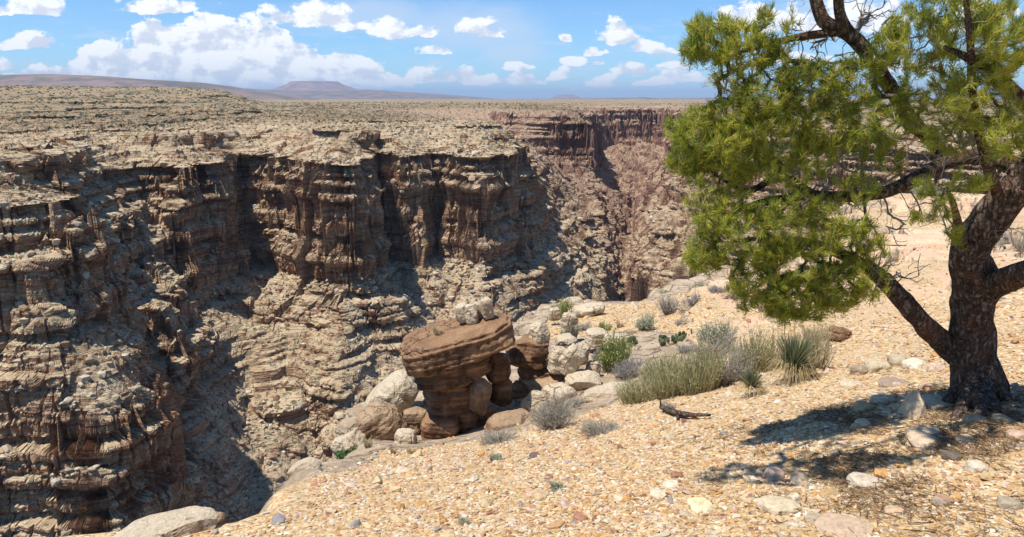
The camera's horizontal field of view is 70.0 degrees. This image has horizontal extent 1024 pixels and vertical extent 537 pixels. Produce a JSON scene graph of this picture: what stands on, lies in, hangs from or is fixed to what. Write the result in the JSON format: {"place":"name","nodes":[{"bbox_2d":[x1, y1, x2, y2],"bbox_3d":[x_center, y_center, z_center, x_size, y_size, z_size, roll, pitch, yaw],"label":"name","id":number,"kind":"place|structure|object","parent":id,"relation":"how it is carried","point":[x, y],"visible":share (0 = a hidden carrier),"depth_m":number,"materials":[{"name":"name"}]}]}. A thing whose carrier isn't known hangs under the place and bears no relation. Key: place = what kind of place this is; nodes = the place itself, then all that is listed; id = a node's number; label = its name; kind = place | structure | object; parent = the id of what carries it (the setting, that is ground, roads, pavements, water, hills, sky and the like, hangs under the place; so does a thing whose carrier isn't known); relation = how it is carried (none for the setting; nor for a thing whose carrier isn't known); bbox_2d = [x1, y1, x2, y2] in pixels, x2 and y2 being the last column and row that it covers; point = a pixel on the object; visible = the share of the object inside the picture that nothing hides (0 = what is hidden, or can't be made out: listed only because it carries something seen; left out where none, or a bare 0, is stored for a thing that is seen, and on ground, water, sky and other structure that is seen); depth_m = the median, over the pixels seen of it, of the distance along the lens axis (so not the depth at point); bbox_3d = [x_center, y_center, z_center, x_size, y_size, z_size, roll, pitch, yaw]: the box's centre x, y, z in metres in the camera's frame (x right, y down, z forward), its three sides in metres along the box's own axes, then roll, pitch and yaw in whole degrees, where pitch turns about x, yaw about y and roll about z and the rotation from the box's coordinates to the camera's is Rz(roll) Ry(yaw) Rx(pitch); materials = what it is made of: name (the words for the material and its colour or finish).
{"place":"outdoors","nodes":[
{"label":"outdoors","id":0,"kind":"place"},
{"bbox_2d":[0,74,310,99],"bbox_3d":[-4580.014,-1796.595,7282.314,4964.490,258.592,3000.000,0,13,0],"label":"hills","id":1,"kind":"structure","parent":0,"point":[54,80],"depth_m":6754.31,"materials":[{"name":"stone"}]},
{"bbox_2d":[271,81,357,90],"bbox_3d":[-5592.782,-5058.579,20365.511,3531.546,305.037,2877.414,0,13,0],"label":"mesa","id":2,"kind":"structure","parent":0,"point":[314,86],"depth_m":19815.05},
{"bbox_2d":[243,88,492,98],"bbox_3d":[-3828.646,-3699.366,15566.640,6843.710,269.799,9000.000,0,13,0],"label":"distant hills","id":3,"kind":"structure","parent":0,"point":[361,94],"depth_m":13322.48,"materials":[{"name":"stone"}]},
{"bbox_2d":[0,86,1022,536],"bbox_3d":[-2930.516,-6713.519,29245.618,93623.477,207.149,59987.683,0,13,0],"label":"canyon terrain","id":4,"kind":"structure","parent":0,"point":[354,212],"depth_m":294.79,"materials":[{"name":"stone"}]},
{"bbox_2d":[0,122,977,536],"bbox_3d":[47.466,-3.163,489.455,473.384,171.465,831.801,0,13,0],"label":"rubble","id":5,"kind":"object","parent":4,"relation":"on","point":[92,358],"visible":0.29,"depth_m":258.80,"materials":[{"name":"stone"}]},
{"bbox_2d":[0,85,1021,514],"bbox_3d":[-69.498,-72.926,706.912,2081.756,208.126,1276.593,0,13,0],"label":"desert scrub","id":6,"kind":"object","parent":4,"relation":"on","point":[990,111],"visible":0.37,"depth_m":434.38,"materials":[{"name":"plant"}]},
{"bbox_2d":[0,0,1023,98],"label":"sky","id":7,"kind":"structure","parent":0,"point":[495,49],"materials":[{"name":"blue"}]},
{"bbox_2d":[64,192,1023,536],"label":"ground","id":8,"kind":"structure","parent":0,"point":[930,236],"depth_m":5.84,"materials":[{"name":"gravel"}]},
{"bbox_2d":[114,506,217,536],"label":"rock slab","id":9,"kind":"object","parent":8,"relation":"on","point":[185,521],"visible":0.92,"depth_m":4.54,"materials":[{"name":"stone"}]},
{"bbox_2d":[216,512,225,524],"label":"boulder","id":10,"kind":"object","parent":8,"relation":"on","point":[221,519],"visible":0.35,"depth_m":5.12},
{"bbox_2d":[285,457,321,480],"bbox_3d":[-1.998,2.093,7.169,0.406,0.470,0.325,0,13,0],"label":"rock slab","id":11,"kind":"object","parent":8,"relation":"on","point":[307,463],"visible":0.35,"depth_m":7.07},
{"bbox_2d":[334,442,356,459],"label":"green bush","id":12,"kind":"object","parent":8,"relation":"on","point":[342,454],"visible":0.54,"depth_m":9.07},
{"bbox_2d":[330,427,367,457],"bbox_3d":[-2.082,2.269,9.359,0.444,0.400,0.422,0,13,0],"label":"boulder","id":13,"kind":"object","parent":8,"relation":"on","point":[351,437],"visible":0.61,"depth_m":9.24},
{"bbox_2d":[362,436,371,448],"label":"grass tuft","id":14,"kind":"object","parent":8,"relation":"on","point":[369,444],"visible":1,"depth_m":8.64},
{"bbox_2d":[355,401,408,439],"bbox_3d":[-1.718,2.122,9.742,0.713,0.720,0.599,-2,13,-10],"label":"boulder","id":15,"kind":"object","parent":8,"relation":"on","point":[376,420],"visible":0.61,"depth_m":9.48,"materials":[{"name":"stone"}]},
{"bbox_2d":[363,370,418,413],"bbox_3d":[-1.798,1.927,10.915,0.830,0.758,0.845,0,13,0],"label":"boulder","id":16,"kind":"object","parent":8,"relation":"on","point":[398,389],"visible":0.56,"depth_m":10.59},
{"bbox_2d":[395,466,410,473],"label":"stone","id":17,"kind":"object","parent":8,"relation":"on","point":[400,469],"visible":0.62,"depth_m":6.03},
{"bbox_2d":[394,428,416,443],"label":"boulder","id":18,"kind":"object","parent":8,"relation":"on","point":[405,435],"visible":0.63,"depth_m":9.03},
{"bbox_2d":[398,312,515,439],"bbox_3d":[-0.739,1.500,9.998,1.576,1.741,1.395,0,13,0],"label":"pedestal rock","id":19,"kind":"object","parent":8,"relation":"on","point":[451,365],"visible":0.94,"depth_m":9.64,"materials":[{"name":"stone"}]},
{"bbox_2d":[455,303,465,322],"bbox_3d":[-0.673,0.596,9.788,0.191,0.248,0.214,-2,13,-10],"label":"rock block","id":20,"kind":"object","parent":19,"relation":"on","point":[460,312],"visible":0.81,"depth_m":9.69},
{"bbox_2d":[465,304,478,324],"bbox_3d":[-0.538,0.607,9.741,0.190,0.263,0.204,0,13,0],"label":"rock block","id":21,"kind":"object","parent":19,"relation":"on","point":[471,314],"visible":1,"depth_m":9.66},
{"bbox_2d":[479,296,493,319],"bbox_3d":[-0.344,0.527,9.754,0.188,0.291,0.200,-4,14,-19],"label":"rock block","id":22,"kind":"object","parent":19,"relation":"on","point":[486,309],"visible":1,"depth_m":9.67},
{"bbox_2d":[457,515,470,525],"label":"grass tuft","id":23,"kind":"object","parent":8,"relation":"on","point":[463,521],"visible":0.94,"depth_m":4.03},
{"bbox_2d":[488,453,506,461],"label":"sage plant","id":24,"kind":"object","parent":8,"relation":"on","point":[493,457],"visible":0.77,"depth_m":5.85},
{"bbox_2d":[478,426,522,445],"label":"desert shrub","id":25,"kind":"object","parent":8,"relation":"on","point":[493,438],"visible":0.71,"depth_m":7.14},
{"bbox_2d":[484,408,533,431],"bbox_3d":[-0.026,1.977,9.292,0.664,0.325,0.555,0,13,0],"label":"rock slab","id":26,"kind":"object","parent":8,"relation":"on","point":[507,419],"visible":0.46,"depth_m":9.18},
{"bbox_2d":[512,380,528,398],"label":"boulder","id":27,"kind":"object","parent":8,"relation":"on","point":[519,389],"visible":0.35,"depth_m":10.52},
{"bbox_2d":[520,390,547,412],"bbox_3d":[0.299,1.862,9.773,0.402,0.452,0.208,3,13,12],"label":"rock slab","id":28,"kind":"object","parent":8,"relation":"on","point":[532,398],"visible":0.47,"depth_m":9.72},
{"bbox_2d":[517,361,555,379],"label":"boulder","id":29,"kind":"object","parent":8,"relation":"on","point":[527,374],"visible":0.29,"depth_m":10.55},
{"bbox_2d":[505,333,548,370],"bbox_3d":[0.218,1.229,10.749,0.641,0.493,0.710,0,13,0],"label":"boulder","id":30,"kind":"object","parent":29,"relation":"on","point":[524,351],"visible":0.83,"depth_m":10.48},
{"bbox_2d":[529,322,550,343],"bbox_3d":[0.400,0.977,10.598,0.320,0.425,0.321,0,13,0],"label":"rock stump","id":31,"kind":"object","parent":30,"relation":"on","point":[539,332],"visible":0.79,"depth_m":10.51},
{"bbox_2d":[546,346,565,373],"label":"boulder","id":32,"kind":"object","parent":29,"relation":"on","point":[555,353],"visible":0.81,"depth_m":10.35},
{"bbox_2d":[531,489,548,500],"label":"stone","id":33,"kind":"object","parent":8,"relation":"on","point":[539,494],"visible":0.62,"depth_m":4.37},
{"bbox_2d":[518,374,565,392],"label":"boulder","id":34,"kind":"object","parent":8,"relation":"on","point":[536,384],"visible":0.27,"depth_m":10.44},
{"bbox_2d":[527,390,580,430],"bbox_3d":[0.422,1.433,7.426,0.549,0.454,0.567,0,13,0],"label":"desert shrub","id":35,"kind":"object","parent":8,"relation":"on","point":[555,417],"visible":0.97,"depth_m":7.40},
{"bbox_2d":[548,307,560,320],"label":"boulder","id":36,"kind":"object","parent":8,"relation":"on","point":[554,314],"visible":1,"depth_m":15.01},
{"bbox_2d":[547,479,565,491],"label":"sage plant","id":37,"kind":"object","parent":8,"relation":"on","point":[555,485],"visible":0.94,"depth_m":4.53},
{"bbox_2d":[541,382,576,405],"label":"boulder","id":38,"kind":"object","parent":8,"relation":"on","point":[551,389],"visible":0.51,"depth_m":9.82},
{"bbox_2d":[552,297,572,318],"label":"desert shrub","id":39,"kind":"object","parent":8,"relation":"on","point":[565,304],"visible":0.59,"depth_m":15.99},
{"bbox_2d":[560,312,577,328],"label":"boulder","id":40,"kind":"object","parent":8,"relation":"on","point":[569,320],"visible":1,"depth_m":13.05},
{"bbox_2d":[559,321,582,337],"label":"desert shrub","id":41,"kind":"object","parent":8,"relation":"on","point":[572,331],"visible":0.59,"depth_m":13.38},
{"bbox_2d":[558,343,585,375],"bbox_3d":[0.829,1.297,10.364,0.435,0.503,0.328,0,13,0],"label":"boulder","id":42,"kind":"object","parent":8,"relation":"on","point":[572,358],"visible":0.92,"depth_m":10.25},
{"bbox_2d":[561,297,583,307],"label":"boulder","id":43,"kind":"object","parent":8,"relation":"on","point":[577,300],"visible":0.51,"depth_m":16.47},
{"bbox_2d":[568,396,587,407],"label":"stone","id":44,"kind":"object","parent":8,"relation":"on","point":[581,401],"visible":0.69,"depth_m":9.15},
{"bbox_2d":[572,512,587,521],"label":"stone","id":45,"kind":"object","parent":8,"relation":"on","point":[580,516],"visible":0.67,"depth_m":3.83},
{"bbox_2d":[565,370,600,390],"bbox_3d":[0.987,1.581,10.230,0.506,0.294,0.462,0,13,0],"label":"rock slab","id":46,"kind":"object","parent":8,"relation":"on","point":[579,380],"visible":0.84,"depth_m":10.08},
{"bbox_2d":[576,342,590,364],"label":"boulder","id":47,"kind":"object","parent":8,"relation":"on","point":[586,347],"visible":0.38,"depth_m":10.51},
{"bbox_2d":[576,322,591,330],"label":"desert shrub","id":48,"kind":"object","parent":8,"relation":"on","point":[587,326],"visible":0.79,"depth_m":14.54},
{"bbox_2d":[570,301,604,316],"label":"boulder","id":49,"kind":"object","parent":8,"relation":"on","point":[589,309],"visible":0.88,"depth_m":15.91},
{"bbox_2d":[585,360,600,374],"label":"boulder","id":50,"kind":"object","parent":8,"relation":"on","point":[591,365],"visible":0.56,"depth_m":10.54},
{"bbox_2d":[584,327,607,347],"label":"boulder","id":51,"kind":"object","parent":8,"relation":"on","point":[592,337],"visible":0.8,"depth_m":12.02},
{"bbox_2d":[576,417,621,436],"bbox_3d":[0.788,1.425,6.514,0.448,0.121,0.478,0,13,0],"label":"dead shrub","id":52,"kind":"object","parent":8,"relation":"on","point":[593,429],"visible":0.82,"depth_m":6.54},
{"bbox_2d":[597,321,613,330],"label":"desert shrub","id":53,"kind":"object","parent":8,"relation":"on","point":[603,326],"visible":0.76,"depth_m":14.14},
{"bbox_2d":[584,382,631,402],"bbox_3d":[1.218,1.553,9.174,0.653,0.192,0.427,0,13,0],"label":"rock slab","id":54,"kind":"object","parent":8,"relation":"on","point":[599,392],"visible":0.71,"depth_m":9.09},
{"bbox_2d":[603,333,624,350],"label":"boulder","id":55,"kind":"object","parent":8,"relation":"on","point":[616,335],"visible":0.43,"depth_m":11.90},
{"bbox_2d":[594,327,634,373],"bbox_3d":[1.505,1.203,10.790,0.654,0.671,0.568,8,15,31],"label":"desert shrub","id":56,"kind":"object","parent":8,"relation":"on","point":[610,358],"visible":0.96,"depth_m":10.75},
{"bbox_2d":[613,493,623,501],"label":"stone","id":57,"kind":"object","parent":8,"relation":"on","point":[618,497],"visible":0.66,"depth_m":4.07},
{"bbox_2d":[611,353,647,379],"bbox_3d":[1.636,1.365,10.225,0.561,0.442,0.556,0,13,0],"label":"desert shrub","id":58,"kind":"object","parent":8,"relation":"on","point":[624,372],"visible":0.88,"depth_m":10.23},
{"bbox_2d":[627,335,637,344],"bbox_3d":[1.947,1.187,12.069,0.220,0.196,0.180,10,16,36],"label":"prickly pear","id":59,"kind":"object","parent":8,"relation":"on","point":[633,339],"visible":0.76,"depth_m":12.01,"materials":[{"name":"green plant"}]},
{"bbox_2d":[613,364,669,405],"bbox_3d":[1.419,1.259,8.057,0.667,0.471,0.651,0,13,0],"label":"green brush","id":60,"kind":"object","parent":8,"relation":"on","point":[628,394],"visible":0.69,"depth_m":8.02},
{"bbox_2d":[634,310,656,330],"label":"desert shrub","id":61,"kind":"object","parent":8,"relation":"on","point":[647,322],"visible":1,"depth_m":13.19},
{"bbox_2d":[634,350,684,382],"bbox_3d":[1.934,1.256,9.400,0.620,0.478,0.643,-8,15,-30],"label":"green brush","id":62,"kind":"object","parent":8,"relation":"on","point":[646,367],"visible":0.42,"depth_m":9.45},
{"bbox_2d":[655,295,680,314],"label":"desert shrub","id":63,"kind":"object","parent":8,"relation":"on","point":[667,308],"visible":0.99,"depth_m":14.74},
{"bbox_2d":[643,349,697,399],"bbox_3d":[1.706,1.111,7.747,0.587,0.553,0.600,-10,17,-38],"label":"green brush","id":64,"kind":"object","parent":8,"relation":"on","point":[665,384],"visible":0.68,"depth_m":7.71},
{"bbox_2d":[662,480,679,488],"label":"stone","id":65,"kind":"object","parent":8,"relation":"on","point":[669,484],"visible":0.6,"depth_m":4.19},
{"bbox_2d":[658,329,691,346],"bbox_3d":[2.609,1.089,11.676,0.530,0.310,0.431,0,13,0],"label":"prickly pear","id":66,"kind":"object","parent":8,"relation":"on","point":[664,339],"visible":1,"depth_m":11.61,"materials":[{"name":"green plant"}]},
{"bbox_2d":[671,471,683,477],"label":"stone","id":67,"kind":"object","parent":8,"relation":"on","point":[675,474],"visible":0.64,"depth_m":4.38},
{"bbox_2d":[675,344,693,353],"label":"desert shrub","id":68,"kind":"object","parent":8,"relation":"on","point":[682,347],"visible":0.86,"depth_m":10.81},
{"bbox_2d":[659,399,710,419],"bbox_3d":[1.417,1.241,6.329,0.181,0.332,0.886,-3,13,-13],"label":"fallen stick","id":69,"kind":"object","parent":8,"relation":"on","point":[671,411],"visible":1,"depth_m":6.20,"materials":[{"name":"brown wood"}]},
{"bbox_2d":[685,291,699,305],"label":"desert shrub","id":70,"kind":"object","parent":8,"relation":"on","point":[691,302],"visible":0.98,"depth_m":14.13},
{"bbox_2d":[687,497,712,512],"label":"stone","id":71,"kind":"object","parent":8,"relation":"on","point":[696,504],"visible":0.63,"depth_m":3.75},
{"bbox_2d":[672,330,731,395],"bbox_3d":[1.917,0.991,7.473,0.595,0.628,0.630,0,13,0],"label":"green brush","id":72,"kind":"object","parent":8,"relation":"on","point":[702,380],"visible":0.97,"depth_m":7.42,"materials":[{"name":"plant"}]},
{"bbox_2d":[692,316,739,344],"bbox_3d":[3.194,0.952,11.413,0.701,0.446,0.723,0,13,0],"label":"desert shrub","id":73,"kind":"object","parent":8,"relation":"on","point":[714,332],"visible":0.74,"depth_m":11.40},
{"bbox_2d":[690,329,742,359],"bbox_3d":[2.723,1.014,9.736,0.734,0.375,0.694,11,17,39],"label":"green brush","id":74,"kind":"object","parent":8,"relation":"on","point":[725,344],"visible":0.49,"depth_m":9.79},
{"bbox_2d":[707,284,725,292],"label":"desert shrub","id":75,"kind":"object","parent":8,"relation":"on","point":[714,289],"visible":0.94,"depth_m":14.57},
{"bbox_2d":[711,338,760,387],"bbox_3d":[2.295,1.008,7.654,0.606,0.507,0.573,0,13,0],"label":"green brush","id":76,"kind":"object","parent":8,"relation":"on","point":[730,376],"visible":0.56,"depth_m":7.62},
{"bbox_2d":[732,368,768,399],"bbox_3d":[2.098,0.991,6.417,0.350,0.250,0.361,0,13,0],"label":"yucca","id":77,"kind":"object","parent":8,"relation":"on","point":[750,380],"visible":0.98,"depth_m":6.38,"materials":[{"name":"green plant"}]},
{"bbox_2d":[727,320,785,373],"bbox_3d":[2.730,0.891,8.243,0.651,0.615,0.614,0,13,0],"label":"green brush","id":78,"kind":"object","parent":8,"relation":"on","point":[764,359],"visible":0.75,"depth_m":8.19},
{"bbox_2d":[764,467,785,479],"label":"stone","id":79,"kind":"object","parent":8,"relation":"on","point":[777,473],"visible":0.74,"depth_m":4.09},
{"bbox_2d":[755,495,800,515],"bbox_3d":[1.303,1.164,3.576,0.172,0.073,0.200,-8,15,-31],"label":"stone","id":80,"kind":"object","parent":8,"relation":"on","point":[773,504],"visible":0.88,"depth_m":3.54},
{"bbox_2d":[550,367,1023,536],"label":"pine litter","id":81,"kind":"object","parent":8,"relation":"on","point":[947,435],"visible":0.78,"depth_m":4.00,"materials":[{"name":"plant"}]},
{"bbox_2d":[762,323,822,386],"bbox_3d":[2.549,0.703,6.569,0.579,0.649,0.576,0,13,0],"label":"yucca","id":82,"kind":"object","parent":8,"relation":"on","point":[794,356],"visible":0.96,"depth_m":6.54,"materials":[{"name":"green plant"}]},
{"bbox_2d":[788,492,801,500],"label":"stone","id":83,"kind":"object","parent":8,"relation":"on","point":[792,496],"visible":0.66,"depth_m":3.67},
{"bbox_2d":[790,471,807,482],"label":"stone","id":84,"kind":"object","parent":8,"relation":"on","point":[796,476],"visible":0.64,"depth_m":3.96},
{"bbox_2d":[776,320,837,373],"bbox_3d":[2.823,0.766,7.031,0.548,0.555,0.588,12,18,42],"label":"grass tuft","id":85,"kind":"object","parent":8,"relation":"on","point":[821,359],"visible":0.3,"depth_m":6.96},
{"bbox_2d":[803,512,820,523],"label":"stone","id":86,"kind":"object","parent":8,"relation":"on","point":[810,517],"visible":0.49,"depth_m":3.38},
{"bbox_2d":[798,320,830,342],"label":"grass tuft","id":87,"kind":"object","parent":8,"relation":"on","point":[817,331],"visible":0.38,"depth_m":8.99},
{"bbox_2d":[826,325,851,341],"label":"boulder","id":88,"kind":"object","parent":8,"relation":"on","point":[840,333],"visible":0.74,"depth_m":8.71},
{"bbox_2d":[662,0,1023,420],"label":"pinyon pine","id":89,"kind":"object","parent":8,"relation":"on","point":[964,345],"visible":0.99,"depth_m":4.12,"materials":[{"name":"green plant"}]},
{"bbox_2d":[814,512,873,536],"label":"stone","id":90,"kind":"object","parent":8,"relation":"on","point":[838,524],"visible":0.98,"depth_m":3.23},
{"bbox_2d":[840,379,861,386],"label":"stone","id":91,"kind":"object","parent":8,"relation":"on","point":[847,382],"visible":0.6,"depth_m":5.94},
{"bbox_2d":[849,364,867,374],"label":"stone","id":92,"kind":"object","parent":8,"relation":"on","point":[860,369],"visible":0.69,"depth_m":6.36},
{"bbox_2d":[852,400,871,412],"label":"stone","id":93,"kind":"object","parent":8,"relation":"on","point":[861,405],"visible":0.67,"depth_m":4.93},
{"bbox_2d":[854,418,871,428],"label":"stone","id":94,"kind":"object","parent":8,"relation":"on","point":[862,422],"visible":0.62,"depth_m":4.57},
{"bbox_2d":[846,472,882,489],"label":"stone","id":95,"kind":"object","parent":8,"relation":"on","point":[858,479],"visible":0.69,"depth_m":3.74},
{"bbox_2d":[863,358,891,372],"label":"stone","id":96,"kind":"object","parent":8,"relation":"on","point":[872,365],"visible":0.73,"depth_m":6.33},
{"bbox_2d":[869,392,895,404],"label":"stone","id":97,"kind":"object","parent":8,"relation":"on","point":[877,397],"visible":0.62,"depth_m":5.01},
{"bbox_2d":[878,377,909,386],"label":"stone","id":98,"kind":"object","parent":8,"relation":"on","point":[885,381],"visible":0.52,"depth_m":5.60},
{"bbox_2d":[884,505,904,514],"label":"stone","id":99,"kind":"object","parent":8,"relation":"on","point":[890,509],"visible":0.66,"depth_m":3.35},
{"bbox_2d":[888,354,906,366],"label":"stone","id":100,"kind":"object","parent":8,"relation":"on","point":[895,360],"visible":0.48,"depth_m":6.37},
{"bbox_2d":[897,389,926,418],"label":"stone","id":101,"kind":"object","parent":8,"relation":"on","point":[913,406],"visible":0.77,"depth_m":4.55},
{"bbox_2d":[901,358,925,368],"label":"stone","id":102,"kind":"object","parent":8,"relation":"on","point":[910,363],"visible":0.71,"depth_m":6.17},
{"bbox_2d":[905,425,943,448],"bbox_3d":[2.347,0.960,4.142,0.202,0.075,0.237,4,14,16],"label":"stone","id":103,"kind":"object","parent":8,"relation":"on","point":[920,435],"visible":0.71,"depth_m":4.12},
{"bbox_2d":[911,184,941,196],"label":"desert shrub","id":104,"kind":"object","parent":8,"relation":"on","point":[914,190],"visible":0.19,"depth_m":29.30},
{"bbox_2d":[926,362,945,371],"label":"stone","id":105,"kind":"object","parent":8,"relation":"on","point":[935,367],"visible":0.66,"depth_m":5.78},
{"bbox_2d":[922,393,953,409],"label":"stone","id":106,"kind":"object","parent":8,"relation":"on","point":[932,401],"visible":0.58,"depth_m":4.67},
{"bbox_2d":[931,494,950,506],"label":"stone","id":107,"kind":"object","parent":8,"relation":"on","point":[936,500],"visible":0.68,"depth_m":3.33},
{"bbox_2d":[941,450,963,460],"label":"stone","id":108,"kind":"object","parent":8,"relation":"on","point":[950,455],"visible":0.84,"depth_m":3.77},
{"bbox_2d":[955,434,972,441],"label":"stone","id":109,"kind":"object","parent":8,"relation":"on","point":[961,437],"visible":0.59,"depth_m":3.99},
{"bbox_2d":[962,414,989,422],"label":"stone","id":110,"kind":"object","parent":8,"relation":"on","point":[966,418],"visible":0.62,"depth_m":4.24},
{"bbox_2d":[965,459,988,472],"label":"stone","id":111,"kind":"object","parent":8,"relation":"on","point":[975,466],"visible":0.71,"depth_m":3.57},
{"bbox_2d":[991,413,1012,423],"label":"stone","id":112,"kind":"object","parent":8,"relation":"on","point":[1002,417],"visible":0.66,"depth_m":4.16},
{"bbox_2d":[996,496,1022,509],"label":"stone","id":113,"kind":"object","parent":8,"relation":"on","point":[1007,502],"visible":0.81,"depth_m":3.18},
{"bbox_2d":[995,224,1023,251],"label":"desert shrub","id":114,"kind":"object","parent":8,"relation":"on","point":[1013,240],"visible":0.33,"depth_m":14.88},
{"bbox_2d":[1006,430,1023,437],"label":"stone","id":115,"kind":"object","parent":8,"relation":"on","point":[1015,433],"visible":0.71,"depth_m":3.90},
{"bbox_2d":[549,95,579,98],"bbox_3d":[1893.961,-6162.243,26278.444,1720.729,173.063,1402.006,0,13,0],"label":"mesa","id":116,"kind":"structure","parent":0,"point":[563,96],"depth_m":26021.87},
{"bbox_2d":[555,333,577,347],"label":"boulder","id":117,"kind":"object","parent":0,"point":[566,340],"visible":0.54,"depth_m":10.80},
{"bbox_2d":[560,97,998,98],"bbox_3d":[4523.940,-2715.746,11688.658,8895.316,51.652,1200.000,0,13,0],"label":"ridge","id":118,"kind":"structure","parent":0,"point":[662,98],"depth_m":11451.93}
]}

